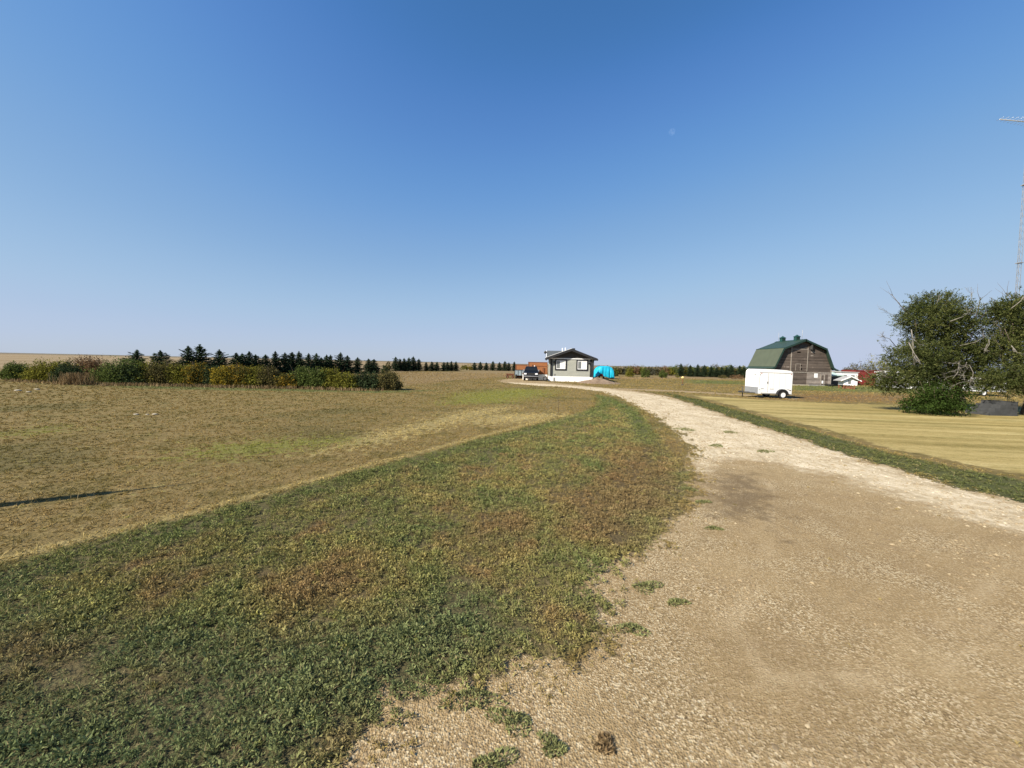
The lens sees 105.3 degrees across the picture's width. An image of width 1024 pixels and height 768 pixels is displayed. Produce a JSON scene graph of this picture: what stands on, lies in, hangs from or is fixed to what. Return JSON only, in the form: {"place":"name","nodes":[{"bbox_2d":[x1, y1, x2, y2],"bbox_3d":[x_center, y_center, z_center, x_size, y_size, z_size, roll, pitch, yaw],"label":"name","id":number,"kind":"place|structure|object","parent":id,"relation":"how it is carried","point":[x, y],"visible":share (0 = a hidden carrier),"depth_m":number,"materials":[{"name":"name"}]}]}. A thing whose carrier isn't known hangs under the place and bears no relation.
{"place":"outdoors","nodes":[
{"label":"outdoors","id":0,"kind":"place"},
{"bbox_2d":[0,353,701,371],"bbox_3d":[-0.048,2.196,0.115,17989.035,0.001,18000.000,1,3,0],"label":"stubble field","id":1,"kind":"structure","parent":0,"point":[23,358],"depth_m":266.43,"materials":[{"name":"green plant"}]},
{"bbox_2d":[390,357,401,370],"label":"spruce tree","id":2,"kind":"object","parent":1,"relation":"on","point":[394,365],"visible":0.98,"depth_m":83.75,"materials":[{"name":"green plant"}]},
{"bbox_2d":[402,359,411,370],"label":"spruce tree","id":3,"kind":"object","parent":1,"relation":"on","point":[405,364],"visible":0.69,"depth_m":85.94,"materials":[{"name":"green plant"}]},
{"bbox_2d":[406,358,412,370],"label":"spruce tree","id":4,"kind":"object","parent":1,"relation":"on","point":[409,362],"visible":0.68,"depth_m":86.99,"materials":[{"name":"green plant"}]},
{"bbox_2d":[0,370,1023,767],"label":"ground","id":5,"kind":"structure","parent":0,"point":[992,444],"depth_m":6.57,"materials":[{"name":"green plant"}]},
{"bbox_2d":[0,360,29,379],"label":"hedge shrub","id":6,"kind":"object","parent":5,"relation":"on","point":[12,367],"visible":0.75,"depth_m":31.05,"materials":[{"name":"green plant"}]},
{"bbox_2d":[9,357,82,380],"bbox_3d":[-36.471,-1.167,30.928,4.704,1.992,2.749,1,3,0],"label":"hedge shrub","id":7,"kind":"object","parent":5,"relation":"on","point":[39,371],"visible":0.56,"depth_m":30.23,"materials":[{"name":"green plant"}]},
{"bbox_2d":[47,360,88,382],"bbox_3d":[-32.985,-0.899,29.068,2.898,1.806,1.897,1,3,0],"label":"hedge shrub","id":8,"kind":"object","parent":5,"relation":"on","point":[64,369],"visible":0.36,"depth_m":28.73,"materials":[{"name":"green plant"}]},
{"bbox_2d":[47,372,97,384],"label":"reed clump","id":9,"kind":"object","parent":5,"relation":"on","point":[77,379],"visible":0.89,"depth_m":27.58,"materials":[{"name":"brown plant"}]},
{"bbox_2d":[68,355,106,375],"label":"hedge shrub","id":10,"kind":"object","parent":5,"relation":"on","point":[86,364],"visible":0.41,"depth_m":32.13,"materials":[{"name":"brown plant"}]},
{"bbox_2d":[81,355,150,383],"bbox_3d":[-29.477,-1.054,29.268,4.965,2.242,3.073,1,3,0],"label":"hedge shrub","id":11,"kind":"object","parent":5,"relation":"on","point":[103,376],"visible":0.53,"depth_m":28.78,"materials":[{"name":"plant"}]},
{"bbox_2d":[105,362,148,383],"bbox_3d":[-28.623,-0.774,29.156,3.051,1.727,1.889,0,3,-14],"label":"hedge shrub","id":12,"kind":"object","parent":5,"relation":"on","point":[130,379],"visible":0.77,"depth_m":28.78,"materials":[{"name":"green plant"}]},
{"bbox_2d":[117,350,147,364],"bbox_3d":[-34.335,-1.763,35.275,3.469,2.793,3.010,4,2,18],"label":"spruce tree","id":13,"kind":"object","parent":5,"relation":"on","point":[136,355],"visible":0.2,"depth_m":35.38,"materials":[{"name":"green plant"}]},
{"bbox_2d":[135,359,163,384],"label":"hedge shrub","id":14,"kind":"object","parent":5,"relation":"on","point":[143,368],"visible":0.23,"depth_m":29.26,"materials":[{"name":"green plant"}]},
{"bbox_2d":[146,350,176,366],"bbox_3d":[-32.660,-1.764,36.186,3.883,2.803,4.518,-1,4,-38],"label":"spruce tree","id":15,"kind":"object","parent":5,"relation":"on","point":[161,356],"visible":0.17,"depth_m":36.32,"materials":[{"name":"green plant"}]},
{"bbox_2d":[143,359,181,384],"bbox_3d":[-26.350,-0.919,29.559,2.883,2.069,1.874,1,3,0],"label":"hedge shrub","id":16,"kind":"object","parent":5,"relation":"on","point":[158,373],"visible":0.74,"depth_m":29.11,"materials":[{"name":"green plant"}]},
{"bbox_2d":[161,361,195,384],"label":"hedge shrub","id":17,"kind":"object","parent":5,"relation":"on","point":[177,372],"visible":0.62,"depth_m":29.24,"materials":[{"name":"green plant"}]},
{"bbox_2d":[170,346,202,366],"bbox_3d":[-30.957,-2.063,37.608,3.102,3.338,2.590,0,3,-29],"label":"spruce tree","id":18,"kind":"object","parent":5,"relation":"on","point":[187,356],"visible":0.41,"depth_m":37.34,"materials":[{"name":"green plant"}]},
{"bbox_2d":[1,378,383,391],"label":"dry weeds","id":19,"kind":"object","parent":5,"relation":"on","point":[180,385],"visible":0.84,"depth_m":28.16,"materials":[{"name":"beige plant"}]},
{"bbox_2d":[180,361,207,384],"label":"hedge shrub","id":20,"kind":"object","parent":5,"relation":"on","point":[196,369],"visible":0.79,"depth_m":29.26,"materials":[{"name":"green plant"}]},
{"bbox_2d":[180,344,219,368],"bbox_3d":[-30.934,-2.205,38.651,3.593,3.532,3.840,0,1,19],"label":"spruce tree","id":21,"kind":"object","parent":5,"relation":"on","point":[201,353],"visible":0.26,"depth_m":38.43,"materials":[{"name":"green plant"}]},
{"bbox_2d":[194,365,221,384],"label":"hedge shrub","id":22,"kind":"object","parent":5,"relation":"on","point":[206,370],"visible":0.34,"depth_m":29.29,"materials":[{"name":"green plant"}]},
{"bbox_2d":[209,365,232,386],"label":"hedge shrub","id":23,"kind":"object","parent":5,"relation":"on","point":[217,376],"visible":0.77,"depth_m":28.81,"materials":[{"name":"yellow plant"}]},
{"bbox_2d":[209,349,235,367],"bbox_3d":[-30.645,-2.127,41.080,3.917,3.103,4.298,-1,2,-19],"label":"spruce tree","id":24,"kind":"object","parent":5,"relation":"on","point":[220,360],"visible":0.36,"depth_m":40.87,"materials":[{"name":"green plant"}]},
{"bbox_2d":[226,353,250,367],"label":"spruce tree","id":25,"kind":"object","parent":5,"relation":"on","point":[237,358],"visible":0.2,"depth_m":42.88,"materials":[{"name":"green plant"}]},
{"bbox_2d":[222,362,255,386],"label":"hedge shrub","id":26,"kind":"object","parent":5,"relation":"on","point":[238,374],"visible":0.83,"depth_m":28.95,"materials":[{"name":"yellow plant"}]},
{"bbox_2d":[240,353,254,369],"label":"spruce tree","id":27,"kind":"object","parent":5,"relation":"on","point":[243,360],"visible":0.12,"depth_m":43.88,"materials":[{"name":"green plant"}]},
{"bbox_2d":[243,351,258,369],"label":"spruce tree","id":28,"kind":"object","parent":5,"relation":"on","point":[249,355],"visible":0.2,"depth_m":45.00,"materials":[{"name":"green plant"}]},
{"bbox_2d":[236,364,269,386],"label":"hedge shrub","id":29,"kind":"object","parent":5,"relation":"on","point":[253,380],"visible":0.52,"depth_m":29.06,"materials":[{"name":"green plant"}]},
{"bbox_2d":[251,354,273,370],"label":"spruce tree","id":30,"kind":"object","parent":5,"relation":"on","point":[259,361],"visible":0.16,"depth_m":46.46,"materials":[{"name":"green plant"}]},
{"bbox_2d":[253,365,281,387],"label":"hedge shrub","id":31,"kind":"object","parent":5,"relation":"on","point":[264,378],"visible":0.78,"depth_m":29.00,"materials":[{"name":"green plant"}]},
{"bbox_2d":[256,354,282,374],"bbox_3d":[-30.341,-2.303,47.944,3.866,2.741,4.242,-1,2,-22],"label":"spruce tree","id":32,"kind":"object","parent":5,"relation":"on","point":[266,361],"visible":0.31,"depth_m":47.89,"materials":[{"name":"green plant"}]},
{"bbox_2d":[270,351,288,374],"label":"spruce tree","id":33,"kind":"object","parent":5,"relation":"on","point":[276,361],"visible":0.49,"depth_m":48.91,"materials":[{"name":"green plant"}]},
{"bbox_2d":[268,373,299,387],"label":"hedge shrub","id":34,"kind":"object","parent":5,"relation":"on","point":[282,379],"visible":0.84,"depth_m":29.02,"materials":[{"name":"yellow plant"}]},
{"bbox_2d":[279,352,298,374],"bbox_3d":[-29.303,-2.548,49.938,3.873,3.082,3.329,1,3,0],"label":"spruce tree","id":35,"kind":"object","parent":5,"relation":"on","point":[285,363],"visible":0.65,"depth_m":49.80,"materials":[{"name":"green plant"}]},
{"bbox_2d":[285,352,302,371],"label":"spruce tree","id":36,"kind":"object","parent":5,"relation":"on","point":[295,361],"visible":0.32,"depth_m":51.34,"materials":[{"name":"green plant"}]},
{"bbox_2d":[285,365,312,387],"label":"hedge shrub","id":37,"kind":"object","parent":5,"relation":"on","point":[300,370],"visible":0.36,"depth_m":29.49,"materials":[{"name":"green plant"}]},
{"bbox_2d":[296,351,308,367],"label":"spruce tree","id":38,"kind":"object","parent":5,"relation":"on","point":[300,357],"visible":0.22,"depth_m":52.76,"materials":[{"name":"green plant"}]},
{"bbox_2d":[302,353,318,372],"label":"spruce tree","id":39,"kind":"object","parent":5,"relation":"on","point":[308,360],"visible":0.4,"depth_m":54.32,"materials":[{"name":"green plant"}]},
{"bbox_2d":[297,366,330,388],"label":"hedge shrub","id":40,"kind":"object","parent":5,"relation":"on","point":[312,378],"visible":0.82,"depth_m":29.04,"materials":[{"name":"green plant"}]},
{"bbox_2d":[311,353,323,370],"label":"spruce tree","id":41,"kind":"object","parent":5,"relation":"on","point":[316,359],"visible":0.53,"depth_m":55.72,"materials":[{"name":"green plant"}]},
{"bbox_2d":[316,366,345,388],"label":"hedge shrub","id":42,"kind":"object","parent":5,"relation":"on","point":[329,380],"visible":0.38,"depth_m":29.16,"materials":[{"name":"green plant"}]},
{"bbox_2d":[324,354,338,370],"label":"spruce tree","id":43,"kind":"object","parent":5,"relation":"on","point":[326,358],"visible":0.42,"depth_m":58.46,"materials":[{"name":"green plant"}]},
{"bbox_2d":[333,352,349,373],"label":"spruce tree","id":44,"kind":"object","parent":5,"relation":"on","point":[341,365],"visible":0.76,"depth_m":60.75,"materials":[{"name":"green plant"}]},
{"bbox_2d":[331,371,360,389],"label":"hedge shrub","id":45,"kind":"object","parent":5,"relation":"on","point":[341,381],"visible":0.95,"depth_m":28.79,"materials":[{"name":"green plant"}]},
{"bbox_2d":[344,355,358,372],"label":"spruce tree","id":46,"kind":"object","parent":5,"relation":"on","point":[350,363],"visible":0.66,"depth_m":62.38,"materials":[{"name":"green plant"}]},
{"bbox_2d":[352,357,365,372],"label":"spruce tree","id":47,"kind":"object","parent":5,"relation":"on","point":[357,363],"visible":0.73,"depth_m":63.76,"materials":[{"name":"green plant"}]},
{"bbox_2d":[348,369,383,389],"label":"hedge shrub","id":48,"kind":"object","parent":5,"relation":"on","point":[365,380],"visible":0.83,"depth_m":29.10,"materials":[{"name":"green plant"}]},
{"bbox_2d":[361,358,376,372],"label":"spruce tree","id":49,"kind":"object","parent":5,"relation":"on","point":[368,363],"visible":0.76,"depth_m":65.80,"materials":[{"name":"green plant"}]},
{"bbox_2d":[370,359,380,372],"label":"spruce tree","id":50,"kind":"object","parent":5,"relation":"on","point":[376,367],"visible":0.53,"depth_m":67.75,"materials":[{"name":"green plant"}]},
{"bbox_2d":[370,370,403,389],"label":"hedge shrub","id":51,"kind":"object","parent":5,"relation":"on","point":[388,381],"visible":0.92,"depth_m":29.25,"materials":[{"name":"green plant"}]},
{"bbox_2d":[411,356,418,370],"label":"spruce tree","id":52,"kind":"object","parent":5,"relation":"on","point":[414,361],"visible":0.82,"depth_m":88.10,"materials":[{"name":"green plant"}]},
{"bbox_2d":[415,359,423,370],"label":"spruce tree","id":53,"kind":"object","parent":5,"relation":"on","point":[418,363],"visible":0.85,"depth_m":89.23,"materials":[{"name":"green plant"}]},
{"bbox_2d":[0,372,1023,767],"bbox_3d":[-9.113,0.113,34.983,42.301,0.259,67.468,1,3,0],"label":"lawn grass","id":54,"kind":"structure","parent":5,"relation":"on","point":[66,604],"depth_m":3.60,"materials":[{"name":"green plant"}]},
{"bbox_2d":[515,362,547,379],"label":"cedar deck","id":55,"kind":"structure","parent":5,"relation":"on","point":[542,367],"depth_m":57.72,"materials":[{"name":"brown wood"}]},
{"bbox_2d":[544,348,597,381],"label":"grey house","id":56,"kind":"structure","parent":5,"relation":"on","point":[571,365],"depth_m":50.91,"materials":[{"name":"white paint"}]},
{"bbox_2d":[555,359,566,369],"bbox_3d":[6.389,-2.520,51.027,1.520,1.430,0.060,2,3,5],"label":"window","id":57,"kind":"structure","parent":56,"relation":"in","point":[559,365],"depth_m":51.01,"materials":[{"name":"white glass"}]},
{"bbox_2d":[576,360,587,370],"bbox_3d":[9.134,-2.447,50.764,1.520,1.430,0.060,2,3,5],"label":"window","id":58,"kind":"structure","parent":56,"relation":"in","point":[581,365],"depth_m":50.75,"materials":[{"name":"white glass"}]},
{"bbox_2d":[577,377,620,383],"bbox_3d":[10.751,-0.466,48.230,6.075,0.790,4.302,1,3,0],"label":"gravel heap","id":59,"kind":"object","parent":5,"relation":"on","point":[597,380],"visible":0.97,"depth_m":47.38,"materials":[{"name":"beige gravel"}]},
{"bbox_2d":[594,366,613,378],"bbox_3d":[15.487,-1.959,65.866,3.092,2.148,3.014,1,3,0],"label":"tarp cover","id":60,"kind":"object","parent":5,"relation":"on","point":[607,371],"visible":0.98,"depth_m":64.48,"materials":[{"name":"plastic"}]},
{"bbox_2d":[625,366,634,376],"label":"round bush","id":61,"kind":"object","parent":5,"relation":"on","point":[629,373],"visible":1,"depth_m":78.19,"materials":[{"name":"green plant"}]},
{"bbox_2d":[631,364,641,374],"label":"hedge tree","id":62,"kind":"object","parent":5,"relation":"on","point":[635,369],"visible":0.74,"depth_m":98.90,"materials":[{"name":"plant"}]},
{"bbox_2d":[640,366,650,376],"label":"round bush","id":63,"kind":"object","parent":5,"relation":"on","point":[644,371],"visible":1,"depth_m":77.52,"materials":[{"name":"green plant"}]},
{"bbox_2d":[282,382,1023,767],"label":"gravel stones","id":64,"kind":"object","parent":5,"relation":"on","point":[646,734],"visible":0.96,"depth_m":3.48,"materials":[{"name":"beige gravel"}]},
{"bbox_2d":[648,367,658,374],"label":"hedge tree","id":65,"kind":"object","parent":5,"relation":"on","point":[653,371],"visible":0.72,"depth_m":98.54,"materials":[{"name":"green plant"}]},
{"bbox_2d":[659,369,667,377],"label":"round bush","id":66,"kind":"object","parent":5,"relation":"on","point":[663,374],"visible":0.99,"depth_m":76.88,"materials":[{"name":"green plant"}]},
{"bbox_2d":[666,366,674,375],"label":"hedge tree","id":67,"kind":"object","parent":5,"relation":"on","point":[672,372],"visible":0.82,"depth_m":98.53,"materials":[{"name":"green plant"}]},
{"bbox_2d":[675,363,684,376],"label":"spruce tree","id":68,"kind":"object","parent":5,"relation":"on","point":[680,372],"visible":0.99,"depth_m":91.73,"materials":[{"name":"green plant"}]},
{"bbox_2d":[685,365,695,376],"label":"spruce tree","id":69,"kind":"object","parent":5,"relation":"on","point":[690,372],"visible":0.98,"depth_m":91.61,"materials":[{"name":"green plant"}]},
{"bbox_2d":[693,365,702,376],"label":"spruce tree","id":70,"kind":"object","parent":5,"relation":"on","point":[697,372],"visible":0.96,"depth_m":91.72,"materials":[{"name":"green plant"}]},
{"bbox_2d":[701,365,709,376],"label":"spruce tree","id":71,"kind":"object","parent":5,"relation":"on","point":[706,372],"visible":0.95,"depth_m":91.77,"materials":[{"name":"green plant"}]},
{"bbox_2d":[707,366,715,376],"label":"spruce tree","id":72,"kind":"object","parent":5,"relation":"on","point":[711,371],"visible":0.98,"depth_m":91.67,"materials":[{"name":"green plant"}]},
{"bbox_2d":[728,365,737,376],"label":"spruce tree","id":73,"kind":"object","parent":5,"relation":"on","point":[731,371],"visible":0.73,"depth_m":91.66,"materials":[{"name":"green plant"}]},
{"bbox_2d":[731,374,743,378],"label":"rust shrub","id":74,"kind":"object","parent":5,"relation":"on","point":[739,376],"visible":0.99,"depth_m":82.51,"materials":[{"name":"brown plant"}]},
{"bbox_2d":[746,330,836,385],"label":"old barn","id":75,"kind":"structure","parent":5,"relation":"on","point":[807,362],"depth_m":54.50,"materials":[{"name":"brown wood"}]},
{"bbox_2d":[791,350,807,370],"bbox_3d":[40.062,-3.306,54.429,2.160,2.950,0.046,1,3,0],"label":"hay door","id":76,"kind":"structure","parent":75,"relation":"in","point":[799,357],"depth_m":54.42,"materials":[{"name":"brown wood"}]},
{"bbox_2d":[820,374,827,384],"bbox_3d":[43.595,-0.650,54.528,1.000,1.550,0.054,1,3,0],"label":"door","id":77,"kind":"structure","parent":75,"relation":"in","point":[824,378],"depth_m":54.53,"materials":[{"name":"white paint"}]},
{"bbox_2d":[560,376,1023,515],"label":"mown grass","id":78,"kind":"structure","parent":5,"relation":"on","point":[737,388],"depth_m":37.52,"materials":[{"name":"beige"}]},
{"bbox_2d":[831,372,843,385],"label":"teal shed","id":79,"kind":"structure","parent":5,"relation":"on","point":[834,376],"depth_m":57.47,"materials":[{"name":"metal"}]},
{"bbox_2d":[832,371,859,385],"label":"white shed","id":80,"kind":"structure","parent":5,"relation":"on","point":[846,373],"depth_m":58.55,"materials":[{"name":"paint"}]},
{"bbox_2d":[834,376,861,388],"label":"chicken coop","id":81,"kind":"structure","parent":5,"relation":"on","point":[847,380],"depth_m":47.40,"materials":[{"name":"white paint"}]},
{"bbox_2d":[841,370,878,384],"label":"red shed","id":82,"kind":"structure","parent":5,"relation":"on","point":[859,376],"depth_m":60.56,"materials":[{"name":"wood"}]},
{"bbox_2d":[853,358,877,369],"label":"leafy tree","id":83,"kind":"object","parent":5,"relation":"on","point":[869,368],"visible":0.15,"depth_m":65.64,"materials":[{"name":"green plant"}]},
{"bbox_2d":[861,353,891,370],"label":"leafy tree","id":84,"kind":"object","parent":5,"relation":"on","point":[872,363],"visible":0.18,"depth_m":65.66,"materials":[{"name":"green plant"}]},
{"bbox_2d":[856,281,1004,403],"bbox_3d":[24.649,-2.149,22.876,9.945,7.435,4.276,1,3,-10],"label":"leafy tree","id":85,"kind":"object","parent":5,"relation":"on","point":[949,360],"visible":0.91,"depth_m":22.14,"materials":[{"name":"green plant"}]},
{"bbox_2d":[893,379,986,416],"bbox_3d":[22.475,0.685,20.582,3.665,1.939,2.429,1,3,0],"label":"bush","id":86,"kind":"object","parent":5,"relation":"on","point":[947,403],"visible":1,"depth_m":20.26,"materials":[{"name":"green plant"}]},
{"bbox_2d":[964,378,1005,395],"bbox_3d":[46.734,0.185,39.300,3.939,1.948,2.020,1,3,0],"label":"white trailer","id":87,"kind":"object","parent":5,"relation":"on","point":[984,394],"visible":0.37,"depth_m":38.34,"materials":[{"name":"paint"}]},
{"bbox_2d":[965,400,1017,415],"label":"concrete steps","id":88,"kind":"structure","parent":5,"relation":"on","point":[997,408],"depth_m":20.75,"materials":[{"name":"grey concrete"}]},
{"bbox_2d":[964,282,1023,413],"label":"leafy tree","id":89,"kind":"object","parent":5,"relation":"on","point":[1010,334],"visible":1,"depth_m":21.09,"materials":[{"name":"green plant"}]},
{"bbox_2d":[999,117,1023,400],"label":"antenna mast","id":90,"kind":"object","parent":5,"relation":"on","point":[1021,229],"visible":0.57,"depth_m":24.50,"materials":[{"name":"metal"}]},
{"bbox_2d":[0,0,1023,370],"label":"sky","id":91,"kind":"structure","parent":0,"point":[652,183],"materials":[{"name":"blue"}]},
{"bbox_2d":[372,378,1023,767],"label":"driveway","id":92,"kind":"structure","parent":0,"point":[804,538],"depth_m":3.22,"materials":[{"name":"beige gravel"}]},
{"bbox_2d":[438,686,508,711],"bbox_3d":[-0.244,2.036,2.550,0.472,0.081,0.209,1,3,0],"label":"gravel weed","id":93,"kind":"object","parent":92,"relation":"on","point":[481,692],"visible":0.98,"depth_m":2.53,"materials":[{"name":"green plant"}]},
{"bbox_2d":[470,745,518,767],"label":"gravel weed","id":94,"kind":"object","parent":92,"relation":"on","point":[492,759],"visible":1,"depth_m":2.15,"materials":[{"name":"green plant"}]},
{"bbox_2d":[483,706,531,737],"bbox_3d":[-0.031,2.056,2.390,0.321,0.071,0.185,2,3,12],"label":"gravel weed","id":95,"kind":"object","parent":92,"relation":"on","point":[517,718],"visible":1,"depth_m":2.40,"materials":[{"name":"green plant"}]},
{"bbox_2d":[514,370,523,378],"bbox_3d":[1.152,-1.458,57.601,1.600,1.328,3.601,1,3,0],"label":"utility trailer","id":96,"kind":"object","parent":92,"relation":"on","point":[518,372],"visible":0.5,"depth_m":56.98,"materials":[{"name":"grey metal"}]},
{"bbox_2d":[523,366,538,380],"bbox_3d":[2.643,-1.471,53.407,2.180,1.857,5.760,1,3,4],"label":"pickup truck","id":97,"kind":"object","parent":92,"relation":"on","point":[530,372],"visible":0.91,"depth_m":50.82,"materials":[{"name":"black paint"}]},
{"bbox_2d":[535,730,567,758],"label":"gravel weed","id":98,"kind":"object","parent":92,"relation":"on","point":[555,742],"visible":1,"depth_m":2.24,"materials":[{"name":"green plant"}]},
{"bbox_2d":[592,731,617,755],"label":"gravel weed","id":99,"kind":"object","parent":92,"relation":"on","point":[602,742],"visible":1,"depth_m":2.25,"materials":[{"name":"brown"}]},
{"bbox_2d":[608,621,650,636],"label":"gravel weed","id":100,"kind":"object","parent":92,"relation":"on","point":[634,625],"visible":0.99,"depth_m":3.25,"materials":[{"name":"green plant"}]},
{"bbox_2d":[631,580,663,594],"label":"gravel weed","id":101,"kind":"object","parent":92,"relation":"on","point":[646,583],"visible":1,"depth_m":3.89,"materials":[{"name":"green plant"}]},
{"bbox_2d":[667,597,691,605],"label":"gravel weed","id":102,"kind":"object","parent":92,"relation":"on","point":[674,600],"visible":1,"depth_m":3.64,"materials":[{"name":"green plant"}]},
{"bbox_2d":[704,525,723,530],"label":"gravel weed","id":103,"kind":"object","parent":92,"relation":"on","point":[711,527],"visible":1,"depth_m":5.33,"materials":[{"name":"green plant"}]},
{"bbox_2d":[738,369,792,398],"bbox_3d":[19.483,-0.059,30.419,3.560,2.203,2.105,2,3,0],"label":"cargo trailer","id":104,"kind":"object","parent":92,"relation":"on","point":[767,382],"visible":1,"depth_m":29.57,"materials":[{"name":"metal"}]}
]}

